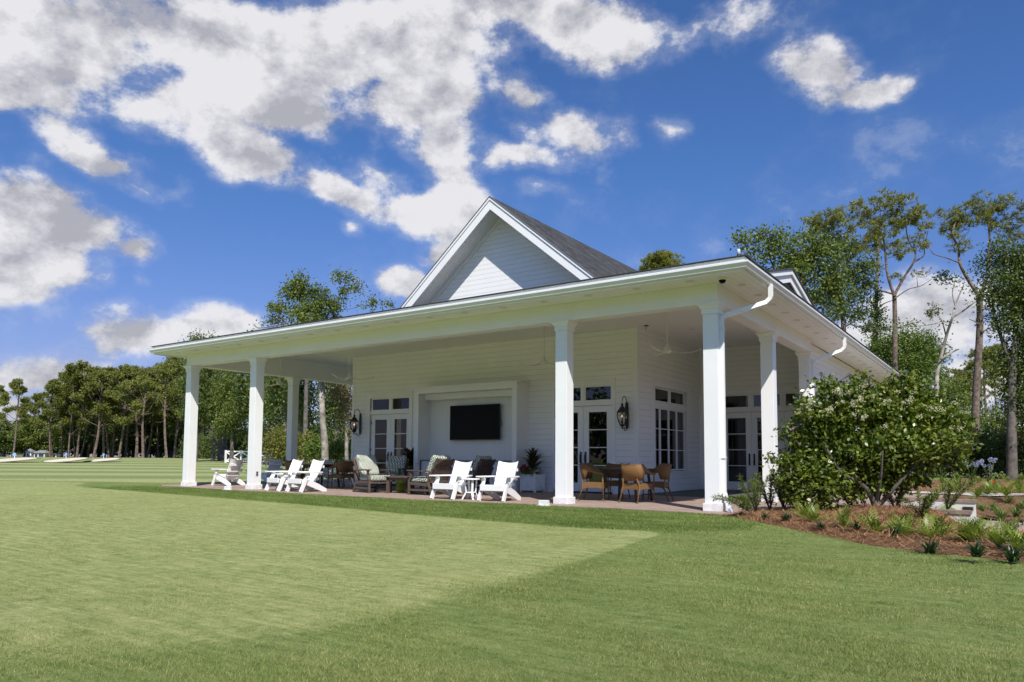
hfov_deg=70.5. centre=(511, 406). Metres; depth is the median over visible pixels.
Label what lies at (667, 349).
ceiling fan
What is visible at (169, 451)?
broadleaf tree
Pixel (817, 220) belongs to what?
pine tree
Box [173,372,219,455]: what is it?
pine tree
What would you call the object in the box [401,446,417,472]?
planted flowers
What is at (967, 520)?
daylily clump
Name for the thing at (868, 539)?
mulch bed
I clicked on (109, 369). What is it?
pine tree
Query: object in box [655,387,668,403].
transom window
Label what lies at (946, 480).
agapanthus
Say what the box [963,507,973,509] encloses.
step light
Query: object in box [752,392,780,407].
transom window
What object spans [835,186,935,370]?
pine tree
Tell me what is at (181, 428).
broadleaf tree
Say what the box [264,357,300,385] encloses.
ceiling fan
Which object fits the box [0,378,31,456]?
pine tree
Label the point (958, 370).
pine tree
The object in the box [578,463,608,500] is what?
wicker armchair
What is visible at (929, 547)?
liriope tuft
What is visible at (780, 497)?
podocarpus shrub
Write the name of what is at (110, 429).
broadleaf tree
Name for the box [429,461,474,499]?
adirondack chair
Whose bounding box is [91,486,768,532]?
fringe grass
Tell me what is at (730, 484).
door
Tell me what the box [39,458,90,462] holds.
bunker mound
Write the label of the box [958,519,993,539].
coontie fern
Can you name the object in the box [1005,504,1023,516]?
daylily clump
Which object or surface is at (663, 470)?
wicker armchair
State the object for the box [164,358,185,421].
pine tree
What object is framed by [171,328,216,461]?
broadleaf tree
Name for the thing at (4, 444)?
broadleaf tree
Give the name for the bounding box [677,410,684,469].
window
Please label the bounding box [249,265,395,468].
broadleaf tree
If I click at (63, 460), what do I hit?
sand bunker
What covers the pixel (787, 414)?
door
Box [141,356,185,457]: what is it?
pine tree
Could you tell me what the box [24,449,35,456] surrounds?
garden pavilion
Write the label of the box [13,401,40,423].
pine tree
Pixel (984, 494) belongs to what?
garden walk
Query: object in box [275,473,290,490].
side table
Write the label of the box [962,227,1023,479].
broadleaf tree
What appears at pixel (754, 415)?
door
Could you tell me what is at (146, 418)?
pine tree
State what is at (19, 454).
house
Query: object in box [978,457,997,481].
agapanthus
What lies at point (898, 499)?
podocarpus shrub
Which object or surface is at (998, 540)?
coontie fern
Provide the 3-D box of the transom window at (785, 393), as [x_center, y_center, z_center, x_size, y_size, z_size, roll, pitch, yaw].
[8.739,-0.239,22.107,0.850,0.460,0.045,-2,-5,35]
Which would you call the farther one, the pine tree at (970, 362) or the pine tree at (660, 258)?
the pine tree at (970, 362)
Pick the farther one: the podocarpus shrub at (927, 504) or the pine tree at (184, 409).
the pine tree at (184, 409)
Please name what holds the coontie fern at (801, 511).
on the mulch bed at (868, 539)
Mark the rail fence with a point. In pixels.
(226, 453)
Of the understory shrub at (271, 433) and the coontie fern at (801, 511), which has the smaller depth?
the coontie fern at (801, 511)
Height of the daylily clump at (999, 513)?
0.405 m
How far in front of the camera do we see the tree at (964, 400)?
75.90 m
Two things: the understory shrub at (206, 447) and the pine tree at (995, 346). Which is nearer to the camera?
the pine tree at (995, 346)
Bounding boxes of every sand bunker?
[0,458,35,461]
[44,458,85,461]
[85,458,118,461]
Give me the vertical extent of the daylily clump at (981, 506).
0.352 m
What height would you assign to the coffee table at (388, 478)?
0.460 m
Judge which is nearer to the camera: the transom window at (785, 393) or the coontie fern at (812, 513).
the coontie fern at (812, 513)
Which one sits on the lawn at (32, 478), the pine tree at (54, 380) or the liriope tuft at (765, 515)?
the pine tree at (54, 380)
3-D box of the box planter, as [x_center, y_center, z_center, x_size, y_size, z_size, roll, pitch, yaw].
[0.597,2.201,21.093,0.526,0.540,0.526,-2,-5,35]
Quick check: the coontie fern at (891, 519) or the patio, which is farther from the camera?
the patio
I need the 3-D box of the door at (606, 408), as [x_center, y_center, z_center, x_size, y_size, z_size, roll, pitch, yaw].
[2.423,1.176,20.479,0.942,2.430,0.120,-2,-5,35]
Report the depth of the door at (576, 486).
20.83 m
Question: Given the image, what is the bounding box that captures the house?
[0,448,22,456]
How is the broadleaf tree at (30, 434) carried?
on the lawn at (32, 478)
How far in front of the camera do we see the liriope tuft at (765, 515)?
11.59 m
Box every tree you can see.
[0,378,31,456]
[0,385,11,425]
[0,417,20,456]
[2,414,55,452]
[3,440,38,456]
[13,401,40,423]
[17,413,59,444]
[18,392,53,450]
[33,383,71,456]
[35,379,65,456]
[45,417,87,455]
[47,371,78,456]
[53,362,90,456]
[53,373,90,456]
[58,359,100,456]
[59,413,105,456]
[65,389,95,456]
[67,369,118,457]
[71,440,106,456]
[75,398,101,456]
[79,366,120,450]
[80,366,132,457]
[82,413,130,456]
[83,370,129,457]
[91,427,140,457]
[95,368,140,457]
[96,363,147,457]
[103,365,162,457]
[109,425,140,457]
[110,406,171,453]
[113,366,170,457]
[119,376,147,457]
[123,388,155,457]
[126,366,169,457]
[127,406,150,457]
[136,382,162,457]
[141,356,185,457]
[144,408,180,457]
[147,423,173,457]
[149,402,206,443]
[152,449,172,457]
[156,361,185,457]
[158,385,184,457]
[163,397,230,457]
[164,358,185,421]
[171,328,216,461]
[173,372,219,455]
[198,330,225,460]
[203,370,248,462]
[224,330,276,461]
[237,374,283,464]
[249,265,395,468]
[263,327,312,465]
[272,377,319,460]
[307,381,334,459]
[308,381,351,463]
[317,382,352,459]
[638,249,684,270]
[726,220,858,324]
[797,205,857,329]
[810,232,899,340]
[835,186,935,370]
[855,222,905,336]
[861,318,958,385]
[891,250,985,395]
[923,363,957,400]
[929,189,1023,475]
[933,374,985,416]
[943,367,972,408]
[943,371,986,413]
[960,345,1003,419]
[960,397,995,429]
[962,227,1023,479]
[971,343,1009,424]
[980,401,1017,438]
[981,367,1017,424]
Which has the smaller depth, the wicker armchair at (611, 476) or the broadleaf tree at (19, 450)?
the wicker armchair at (611, 476)
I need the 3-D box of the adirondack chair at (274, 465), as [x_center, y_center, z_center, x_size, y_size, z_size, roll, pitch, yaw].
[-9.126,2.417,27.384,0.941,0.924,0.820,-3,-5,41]
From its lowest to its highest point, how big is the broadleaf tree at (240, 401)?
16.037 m
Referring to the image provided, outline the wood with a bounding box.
[0,431,242,457]
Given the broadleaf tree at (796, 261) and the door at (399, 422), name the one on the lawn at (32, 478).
the broadleaf tree at (796, 261)
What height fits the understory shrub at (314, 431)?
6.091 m
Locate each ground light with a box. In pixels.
[223,486,231,489]
[538,500,550,505]
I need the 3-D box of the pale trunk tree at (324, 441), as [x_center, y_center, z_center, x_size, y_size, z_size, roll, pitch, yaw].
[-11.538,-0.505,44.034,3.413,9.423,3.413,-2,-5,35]
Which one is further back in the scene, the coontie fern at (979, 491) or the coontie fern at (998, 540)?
the coontie fern at (979, 491)
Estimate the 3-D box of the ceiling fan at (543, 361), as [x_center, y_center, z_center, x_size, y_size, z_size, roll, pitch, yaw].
[0.915,-1.705,18.805,1.345,1.192,1.283,1,-4,-5]
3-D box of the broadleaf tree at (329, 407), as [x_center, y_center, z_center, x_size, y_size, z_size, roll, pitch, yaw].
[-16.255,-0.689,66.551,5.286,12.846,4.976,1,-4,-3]
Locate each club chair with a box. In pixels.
[352,455,393,492]
[377,455,408,488]
[406,455,454,494]
[452,455,495,492]
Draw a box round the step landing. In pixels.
[903,501,944,508]
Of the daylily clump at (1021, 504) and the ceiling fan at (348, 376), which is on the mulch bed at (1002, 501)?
the daylily clump at (1021, 504)
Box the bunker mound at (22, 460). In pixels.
[0,458,41,462]
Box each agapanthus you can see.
[934,473,960,485]
[937,468,949,482]
[945,472,968,488]
[965,461,980,480]
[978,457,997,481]
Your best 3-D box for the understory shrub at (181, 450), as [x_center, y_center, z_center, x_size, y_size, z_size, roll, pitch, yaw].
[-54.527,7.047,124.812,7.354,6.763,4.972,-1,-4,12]
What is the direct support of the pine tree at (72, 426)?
on the lawn at (32, 478)
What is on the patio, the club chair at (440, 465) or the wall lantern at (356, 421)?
the club chair at (440, 465)
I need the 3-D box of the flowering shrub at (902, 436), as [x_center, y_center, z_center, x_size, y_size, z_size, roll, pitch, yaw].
[6.365,0.666,12.800,3.805,2.855,1.955,-1,-4,15]
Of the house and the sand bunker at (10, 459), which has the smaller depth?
the sand bunker at (10, 459)
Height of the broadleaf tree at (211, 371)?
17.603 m
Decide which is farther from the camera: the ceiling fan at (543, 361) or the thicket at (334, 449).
the thicket at (334, 449)
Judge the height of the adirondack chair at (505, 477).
0.924 m
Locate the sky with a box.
[0,0,1023,456]
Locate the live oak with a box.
[206,374,239,460]
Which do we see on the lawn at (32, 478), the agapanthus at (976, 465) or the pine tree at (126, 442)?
the pine tree at (126, 442)
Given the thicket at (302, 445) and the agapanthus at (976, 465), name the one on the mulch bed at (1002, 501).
the agapanthus at (976, 465)
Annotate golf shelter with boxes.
[33,450,48,456]
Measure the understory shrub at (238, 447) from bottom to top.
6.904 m
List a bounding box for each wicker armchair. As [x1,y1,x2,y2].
[284,460,307,478]
[327,460,352,487]
[331,460,354,486]
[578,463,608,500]
[605,463,629,498]
[619,463,655,503]
[642,463,672,500]
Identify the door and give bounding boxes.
[370,414,390,483]
[390,414,408,483]
[573,406,582,490]
[583,405,611,491]
[726,412,751,489]
[751,411,782,489]
[784,411,799,451]
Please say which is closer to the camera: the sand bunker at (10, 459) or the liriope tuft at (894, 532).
the liriope tuft at (894, 532)
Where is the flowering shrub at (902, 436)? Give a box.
[761,367,985,509]
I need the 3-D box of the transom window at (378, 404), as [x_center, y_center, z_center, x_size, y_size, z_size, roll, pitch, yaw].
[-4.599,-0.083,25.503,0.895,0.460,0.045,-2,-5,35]
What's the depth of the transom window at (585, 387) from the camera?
20.63 m
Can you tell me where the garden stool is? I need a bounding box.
[394,475,406,491]
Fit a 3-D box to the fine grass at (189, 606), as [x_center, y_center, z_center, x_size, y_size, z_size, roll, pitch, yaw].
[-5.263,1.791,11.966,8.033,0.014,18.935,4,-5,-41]
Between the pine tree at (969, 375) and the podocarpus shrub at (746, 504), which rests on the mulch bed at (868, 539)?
the podocarpus shrub at (746, 504)
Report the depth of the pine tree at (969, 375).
106.04 m
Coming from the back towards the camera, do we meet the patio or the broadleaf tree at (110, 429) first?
the broadleaf tree at (110, 429)
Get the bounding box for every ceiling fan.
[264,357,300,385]
[332,349,372,380]
[520,326,553,365]
[650,312,700,355]
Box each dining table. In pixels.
[301,464,339,486]
[600,468,654,501]
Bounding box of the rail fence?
[224,450,271,462]
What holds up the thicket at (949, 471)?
on the lawn at (32, 478)
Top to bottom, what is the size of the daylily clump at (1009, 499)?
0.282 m
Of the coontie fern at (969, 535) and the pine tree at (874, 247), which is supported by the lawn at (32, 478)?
the pine tree at (874, 247)
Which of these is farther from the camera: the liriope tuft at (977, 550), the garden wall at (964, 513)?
the garden wall at (964, 513)
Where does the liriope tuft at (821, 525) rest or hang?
on the mulch bed at (868, 539)
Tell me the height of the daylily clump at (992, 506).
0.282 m
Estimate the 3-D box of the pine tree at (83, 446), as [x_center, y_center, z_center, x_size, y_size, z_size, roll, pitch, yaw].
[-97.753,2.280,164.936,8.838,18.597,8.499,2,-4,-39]
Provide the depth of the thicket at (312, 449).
51.68 m
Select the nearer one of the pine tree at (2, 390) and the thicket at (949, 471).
the thicket at (949, 471)
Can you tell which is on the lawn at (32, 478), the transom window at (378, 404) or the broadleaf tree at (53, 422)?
the broadleaf tree at (53, 422)
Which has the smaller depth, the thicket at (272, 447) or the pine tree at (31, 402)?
the thicket at (272, 447)
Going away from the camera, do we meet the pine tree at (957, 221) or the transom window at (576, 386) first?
the transom window at (576, 386)
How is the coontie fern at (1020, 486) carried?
on the mulch bed at (1002, 501)
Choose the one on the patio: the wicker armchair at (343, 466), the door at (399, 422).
the wicker armchair at (343, 466)
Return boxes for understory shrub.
[173,429,209,458]
[198,433,229,458]
[217,427,247,460]
[240,423,271,460]
[262,422,283,459]
[298,422,319,463]
[308,420,332,458]
[319,424,350,460]
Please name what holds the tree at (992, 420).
on the lawn at (32, 478)
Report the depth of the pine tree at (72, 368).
147.59 m
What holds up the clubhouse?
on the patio
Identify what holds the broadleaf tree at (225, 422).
on the lawn at (32, 478)
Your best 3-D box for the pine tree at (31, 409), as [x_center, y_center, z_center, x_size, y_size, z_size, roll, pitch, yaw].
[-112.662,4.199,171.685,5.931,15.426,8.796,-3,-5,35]
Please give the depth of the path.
16.15 m
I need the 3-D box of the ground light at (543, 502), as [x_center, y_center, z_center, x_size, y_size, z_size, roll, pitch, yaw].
[0.664,2.004,15.077,0.260,0.130,0.180,-2,-5,35]
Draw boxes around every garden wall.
[882,496,976,516]
[932,509,971,522]
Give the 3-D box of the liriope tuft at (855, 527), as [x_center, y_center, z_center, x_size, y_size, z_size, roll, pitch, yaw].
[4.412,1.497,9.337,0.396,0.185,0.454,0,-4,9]
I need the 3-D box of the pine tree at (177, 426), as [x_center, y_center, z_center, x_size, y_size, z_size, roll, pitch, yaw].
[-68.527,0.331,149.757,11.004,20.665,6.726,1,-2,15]
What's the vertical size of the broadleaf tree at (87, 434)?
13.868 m
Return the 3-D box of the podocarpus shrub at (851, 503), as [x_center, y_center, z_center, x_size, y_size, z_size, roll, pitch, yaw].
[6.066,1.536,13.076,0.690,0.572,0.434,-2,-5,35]
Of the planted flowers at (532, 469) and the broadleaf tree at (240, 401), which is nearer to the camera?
the planted flowers at (532, 469)
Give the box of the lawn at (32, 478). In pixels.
[0,456,1023,681]
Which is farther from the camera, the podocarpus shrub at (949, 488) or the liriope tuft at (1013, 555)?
the podocarpus shrub at (949, 488)
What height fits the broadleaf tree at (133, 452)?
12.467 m
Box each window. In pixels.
[372,398,389,410]
[391,396,408,410]
[573,386,581,401]
[584,384,611,401]
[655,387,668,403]
[655,407,659,466]
[660,408,668,463]
[669,409,676,469]
[670,390,683,406]
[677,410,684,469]
[725,394,749,408]
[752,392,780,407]
[784,392,798,406]
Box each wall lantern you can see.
[349,409,360,435]
[617,396,628,430]
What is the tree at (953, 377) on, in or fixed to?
on the lawn at (32, 478)
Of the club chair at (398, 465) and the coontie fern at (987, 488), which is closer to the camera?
the coontie fern at (987, 488)
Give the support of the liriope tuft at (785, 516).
on the mulch bed at (868, 539)
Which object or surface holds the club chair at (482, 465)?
on the patio
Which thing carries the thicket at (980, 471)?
on the lawn at (32, 478)
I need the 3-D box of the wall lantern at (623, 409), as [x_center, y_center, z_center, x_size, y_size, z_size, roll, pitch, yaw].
[3.045,0.174,19.815,0.336,0.969,0.446,-2,-5,35]
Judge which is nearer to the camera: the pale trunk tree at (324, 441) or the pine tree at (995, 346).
the pale trunk tree at (324, 441)
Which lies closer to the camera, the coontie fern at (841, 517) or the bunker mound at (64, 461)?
the coontie fern at (841, 517)
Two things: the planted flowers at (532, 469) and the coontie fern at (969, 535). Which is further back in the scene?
the planted flowers at (532, 469)
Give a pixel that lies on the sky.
(166, 165)
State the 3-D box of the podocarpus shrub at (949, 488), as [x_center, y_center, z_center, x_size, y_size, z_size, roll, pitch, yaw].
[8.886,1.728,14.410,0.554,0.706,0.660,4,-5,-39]
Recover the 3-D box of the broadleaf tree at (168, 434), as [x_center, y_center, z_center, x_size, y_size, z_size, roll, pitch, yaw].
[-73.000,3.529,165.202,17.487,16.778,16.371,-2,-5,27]
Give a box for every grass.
[0,492,655,681]
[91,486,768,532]
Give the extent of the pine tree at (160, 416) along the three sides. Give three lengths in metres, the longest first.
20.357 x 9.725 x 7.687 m
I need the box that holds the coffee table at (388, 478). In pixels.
[384,476,414,493]
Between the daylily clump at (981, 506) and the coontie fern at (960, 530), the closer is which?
the coontie fern at (960, 530)
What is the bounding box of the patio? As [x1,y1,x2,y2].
[161,480,943,514]
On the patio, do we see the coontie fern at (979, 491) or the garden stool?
the garden stool
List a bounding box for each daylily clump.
[953,515,972,527]
[976,500,989,510]
[982,503,1015,518]
[987,501,1005,509]
[998,494,1017,502]
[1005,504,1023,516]
[1011,499,1023,508]
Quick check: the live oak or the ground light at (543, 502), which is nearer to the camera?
the ground light at (543, 502)
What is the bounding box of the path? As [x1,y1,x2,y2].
[984,519,1023,532]
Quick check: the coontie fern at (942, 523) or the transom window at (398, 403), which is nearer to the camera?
the coontie fern at (942, 523)
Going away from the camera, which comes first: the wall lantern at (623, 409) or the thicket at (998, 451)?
the wall lantern at (623, 409)
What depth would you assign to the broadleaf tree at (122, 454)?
179.16 m
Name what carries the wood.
on the lawn at (32, 478)
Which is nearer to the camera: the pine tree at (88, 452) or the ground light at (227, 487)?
the ground light at (227, 487)
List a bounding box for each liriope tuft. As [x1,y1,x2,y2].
[761,509,768,519]
[775,509,792,520]
[807,517,836,529]
[845,518,866,530]
[884,522,906,537]
[909,535,950,553]
[960,535,999,557]
[983,539,1023,562]
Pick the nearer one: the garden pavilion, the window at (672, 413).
the window at (672, 413)
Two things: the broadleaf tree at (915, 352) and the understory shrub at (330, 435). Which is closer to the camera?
the broadleaf tree at (915, 352)
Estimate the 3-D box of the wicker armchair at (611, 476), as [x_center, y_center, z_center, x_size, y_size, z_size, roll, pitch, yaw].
[2.610,1.835,18.147,0.609,0.876,0.643,-2,-5,27]
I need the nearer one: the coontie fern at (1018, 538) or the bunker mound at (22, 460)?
the coontie fern at (1018, 538)
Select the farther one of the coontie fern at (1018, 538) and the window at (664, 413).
the window at (664, 413)
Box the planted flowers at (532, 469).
[518,447,546,476]
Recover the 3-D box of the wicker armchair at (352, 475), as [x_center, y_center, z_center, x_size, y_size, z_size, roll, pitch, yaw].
[-5.593,2.216,24.200,0.609,0.876,0.643,-2,-5,30]
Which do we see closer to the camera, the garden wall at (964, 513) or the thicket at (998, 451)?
the garden wall at (964, 513)
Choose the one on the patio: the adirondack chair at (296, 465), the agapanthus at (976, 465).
the adirondack chair at (296, 465)
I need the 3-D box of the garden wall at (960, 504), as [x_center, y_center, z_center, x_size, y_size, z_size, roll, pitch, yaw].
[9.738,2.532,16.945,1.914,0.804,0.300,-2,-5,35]
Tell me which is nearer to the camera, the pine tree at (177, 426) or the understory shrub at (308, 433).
the understory shrub at (308, 433)
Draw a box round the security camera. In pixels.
[718,277,726,283]
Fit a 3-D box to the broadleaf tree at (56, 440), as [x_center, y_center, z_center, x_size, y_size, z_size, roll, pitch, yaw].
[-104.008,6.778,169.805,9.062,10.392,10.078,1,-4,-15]
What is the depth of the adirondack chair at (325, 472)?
28.75 m
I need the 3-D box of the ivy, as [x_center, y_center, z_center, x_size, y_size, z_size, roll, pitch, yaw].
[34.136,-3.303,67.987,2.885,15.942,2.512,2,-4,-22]
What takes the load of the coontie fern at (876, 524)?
on the mulch bed at (868, 539)
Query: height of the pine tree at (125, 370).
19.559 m
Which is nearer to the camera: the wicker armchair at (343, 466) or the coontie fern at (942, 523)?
the coontie fern at (942, 523)
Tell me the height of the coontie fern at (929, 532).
0.342 m
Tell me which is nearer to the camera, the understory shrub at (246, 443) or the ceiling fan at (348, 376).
the ceiling fan at (348, 376)
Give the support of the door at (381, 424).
in the clubhouse
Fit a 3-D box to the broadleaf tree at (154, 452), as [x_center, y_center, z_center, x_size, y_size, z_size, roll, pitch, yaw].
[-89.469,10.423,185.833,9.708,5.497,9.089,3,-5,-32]
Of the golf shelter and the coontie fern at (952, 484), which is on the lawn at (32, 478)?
the golf shelter
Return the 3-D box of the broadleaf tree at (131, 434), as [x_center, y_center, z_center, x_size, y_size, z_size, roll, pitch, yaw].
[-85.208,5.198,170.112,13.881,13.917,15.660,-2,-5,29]
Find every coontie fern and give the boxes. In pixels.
[786,501,820,516]
[798,503,832,521]
[825,503,858,526]
[845,506,895,533]
[880,513,921,532]
[891,511,930,534]
[901,512,958,537]
[922,512,957,537]
[933,483,947,490]
[945,525,978,541]
[946,511,993,541]
[950,480,958,491]
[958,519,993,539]
[966,481,995,497]
[972,517,1023,547]
[978,480,1002,494]
[984,524,1023,552]
[986,514,1022,541]
[989,480,1023,495]
[991,478,1006,493]
[1003,478,1023,492]
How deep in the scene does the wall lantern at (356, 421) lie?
25.77 m
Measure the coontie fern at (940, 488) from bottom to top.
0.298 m
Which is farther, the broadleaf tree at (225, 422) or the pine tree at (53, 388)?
the pine tree at (53, 388)
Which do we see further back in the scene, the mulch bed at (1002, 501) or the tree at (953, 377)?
the tree at (953, 377)
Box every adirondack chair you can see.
[211,459,244,485]
[261,459,282,481]
[264,459,304,490]
[285,459,326,491]
[308,459,333,481]
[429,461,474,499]
[476,461,520,501]
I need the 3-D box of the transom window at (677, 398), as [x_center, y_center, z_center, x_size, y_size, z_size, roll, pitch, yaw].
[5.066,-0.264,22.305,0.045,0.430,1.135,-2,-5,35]
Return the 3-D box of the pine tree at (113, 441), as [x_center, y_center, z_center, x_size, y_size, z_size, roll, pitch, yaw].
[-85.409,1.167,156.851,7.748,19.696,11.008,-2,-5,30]
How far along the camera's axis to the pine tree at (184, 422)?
157.16 m
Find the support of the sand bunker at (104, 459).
on the bunker mound
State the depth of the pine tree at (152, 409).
149.63 m
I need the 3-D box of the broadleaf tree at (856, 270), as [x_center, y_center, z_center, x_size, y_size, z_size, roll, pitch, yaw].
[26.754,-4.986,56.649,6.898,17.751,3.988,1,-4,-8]
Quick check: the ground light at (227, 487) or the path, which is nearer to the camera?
the path
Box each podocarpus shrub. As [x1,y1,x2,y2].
[710,493,752,512]
[736,473,769,511]
[751,471,775,509]
[765,470,794,508]
[843,479,867,507]
[882,482,912,507]
[901,488,940,518]
[939,477,976,508]
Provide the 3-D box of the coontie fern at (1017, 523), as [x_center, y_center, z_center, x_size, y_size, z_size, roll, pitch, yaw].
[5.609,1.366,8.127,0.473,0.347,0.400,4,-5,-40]
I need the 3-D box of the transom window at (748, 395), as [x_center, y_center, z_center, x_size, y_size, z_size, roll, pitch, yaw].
[7.162,-0.171,23.200,0.890,0.460,0.045,-2,-5,35]
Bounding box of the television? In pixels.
[450,404,501,439]
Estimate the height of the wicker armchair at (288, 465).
0.876 m
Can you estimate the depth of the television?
22.76 m
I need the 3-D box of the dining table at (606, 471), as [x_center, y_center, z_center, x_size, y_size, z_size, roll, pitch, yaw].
[2.714,1.824,17.058,1.040,0.750,1.040,-2,-5,35]
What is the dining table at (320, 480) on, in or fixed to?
on the patio
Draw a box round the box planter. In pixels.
[520,473,544,492]
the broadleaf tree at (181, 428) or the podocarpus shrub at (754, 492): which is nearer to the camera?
the podocarpus shrub at (754, 492)
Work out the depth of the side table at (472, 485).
16.94 m
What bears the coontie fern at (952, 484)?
on the mulch bed at (1002, 501)
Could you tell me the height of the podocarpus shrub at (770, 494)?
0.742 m
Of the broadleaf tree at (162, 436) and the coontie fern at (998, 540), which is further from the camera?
the broadleaf tree at (162, 436)
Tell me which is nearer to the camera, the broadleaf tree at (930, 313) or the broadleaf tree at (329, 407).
the broadleaf tree at (930, 313)
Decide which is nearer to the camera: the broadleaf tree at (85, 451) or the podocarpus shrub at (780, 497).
the podocarpus shrub at (780, 497)
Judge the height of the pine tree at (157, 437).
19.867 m
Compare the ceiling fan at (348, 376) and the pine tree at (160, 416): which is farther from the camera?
the pine tree at (160, 416)
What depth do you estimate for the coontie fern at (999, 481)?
20.73 m
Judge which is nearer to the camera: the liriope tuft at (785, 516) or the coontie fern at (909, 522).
the coontie fern at (909, 522)
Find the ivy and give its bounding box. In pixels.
[859,287,890,354]
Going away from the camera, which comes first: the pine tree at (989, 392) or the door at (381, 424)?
the door at (381, 424)
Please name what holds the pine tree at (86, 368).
on the lawn at (32, 478)
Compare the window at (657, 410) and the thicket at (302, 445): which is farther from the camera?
the thicket at (302, 445)
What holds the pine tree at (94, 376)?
on the lawn at (32, 478)
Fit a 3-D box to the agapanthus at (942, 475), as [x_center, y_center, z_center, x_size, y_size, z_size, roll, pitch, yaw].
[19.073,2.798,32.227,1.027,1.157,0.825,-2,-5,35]
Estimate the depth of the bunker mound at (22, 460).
76.28 m
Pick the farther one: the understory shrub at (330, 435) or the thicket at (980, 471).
the understory shrub at (330, 435)
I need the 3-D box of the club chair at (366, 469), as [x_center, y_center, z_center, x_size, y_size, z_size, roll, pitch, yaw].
[-3.948,1.868,20.320,0.820,1.056,1.110,4,-5,-41]
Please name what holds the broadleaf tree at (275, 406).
on the lawn at (32, 478)
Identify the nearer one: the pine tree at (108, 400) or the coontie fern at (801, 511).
the coontie fern at (801, 511)
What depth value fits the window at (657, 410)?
21.03 m
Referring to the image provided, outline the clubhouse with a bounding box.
[149,196,906,511]
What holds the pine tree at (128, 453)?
on the lawn at (32, 478)
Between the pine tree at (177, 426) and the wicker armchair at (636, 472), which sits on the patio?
the wicker armchair at (636, 472)
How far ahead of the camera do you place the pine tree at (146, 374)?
146.27 m
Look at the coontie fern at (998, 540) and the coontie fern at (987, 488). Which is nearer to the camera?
the coontie fern at (998, 540)
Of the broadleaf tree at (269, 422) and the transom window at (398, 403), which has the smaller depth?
the transom window at (398, 403)
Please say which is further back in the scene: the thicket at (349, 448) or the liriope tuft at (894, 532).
the thicket at (349, 448)
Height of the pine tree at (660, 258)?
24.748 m
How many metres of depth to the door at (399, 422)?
24.94 m
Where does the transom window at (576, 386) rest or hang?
in the clubhouse
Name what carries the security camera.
attached to the clubhouse
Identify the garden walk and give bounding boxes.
[897,491,1023,495]
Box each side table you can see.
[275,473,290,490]
[461,478,479,499]
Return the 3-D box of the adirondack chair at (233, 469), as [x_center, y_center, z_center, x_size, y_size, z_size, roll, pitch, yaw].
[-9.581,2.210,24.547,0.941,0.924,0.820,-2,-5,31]
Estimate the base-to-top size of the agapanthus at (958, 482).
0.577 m
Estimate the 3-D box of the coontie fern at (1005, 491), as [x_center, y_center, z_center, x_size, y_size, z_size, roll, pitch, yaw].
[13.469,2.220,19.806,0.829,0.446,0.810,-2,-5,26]
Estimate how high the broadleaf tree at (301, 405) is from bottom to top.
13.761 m
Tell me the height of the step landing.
0.090 m
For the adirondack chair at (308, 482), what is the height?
0.924 m
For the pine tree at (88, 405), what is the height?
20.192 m
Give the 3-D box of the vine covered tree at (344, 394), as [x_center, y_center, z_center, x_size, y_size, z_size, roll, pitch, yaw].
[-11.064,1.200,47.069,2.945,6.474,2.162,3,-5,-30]
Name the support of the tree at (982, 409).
on the lawn at (32, 478)
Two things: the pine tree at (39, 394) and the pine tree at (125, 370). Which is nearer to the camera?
the pine tree at (125, 370)
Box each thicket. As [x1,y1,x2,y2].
[262,423,286,466]
[278,429,319,468]
[299,433,329,463]
[314,427,344,463]
[336,434,350,461]
[934,446,977,476]
[954,424,1005,477]
[977,423,1023,478]
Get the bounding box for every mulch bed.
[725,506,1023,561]
[899,478,1023,521]

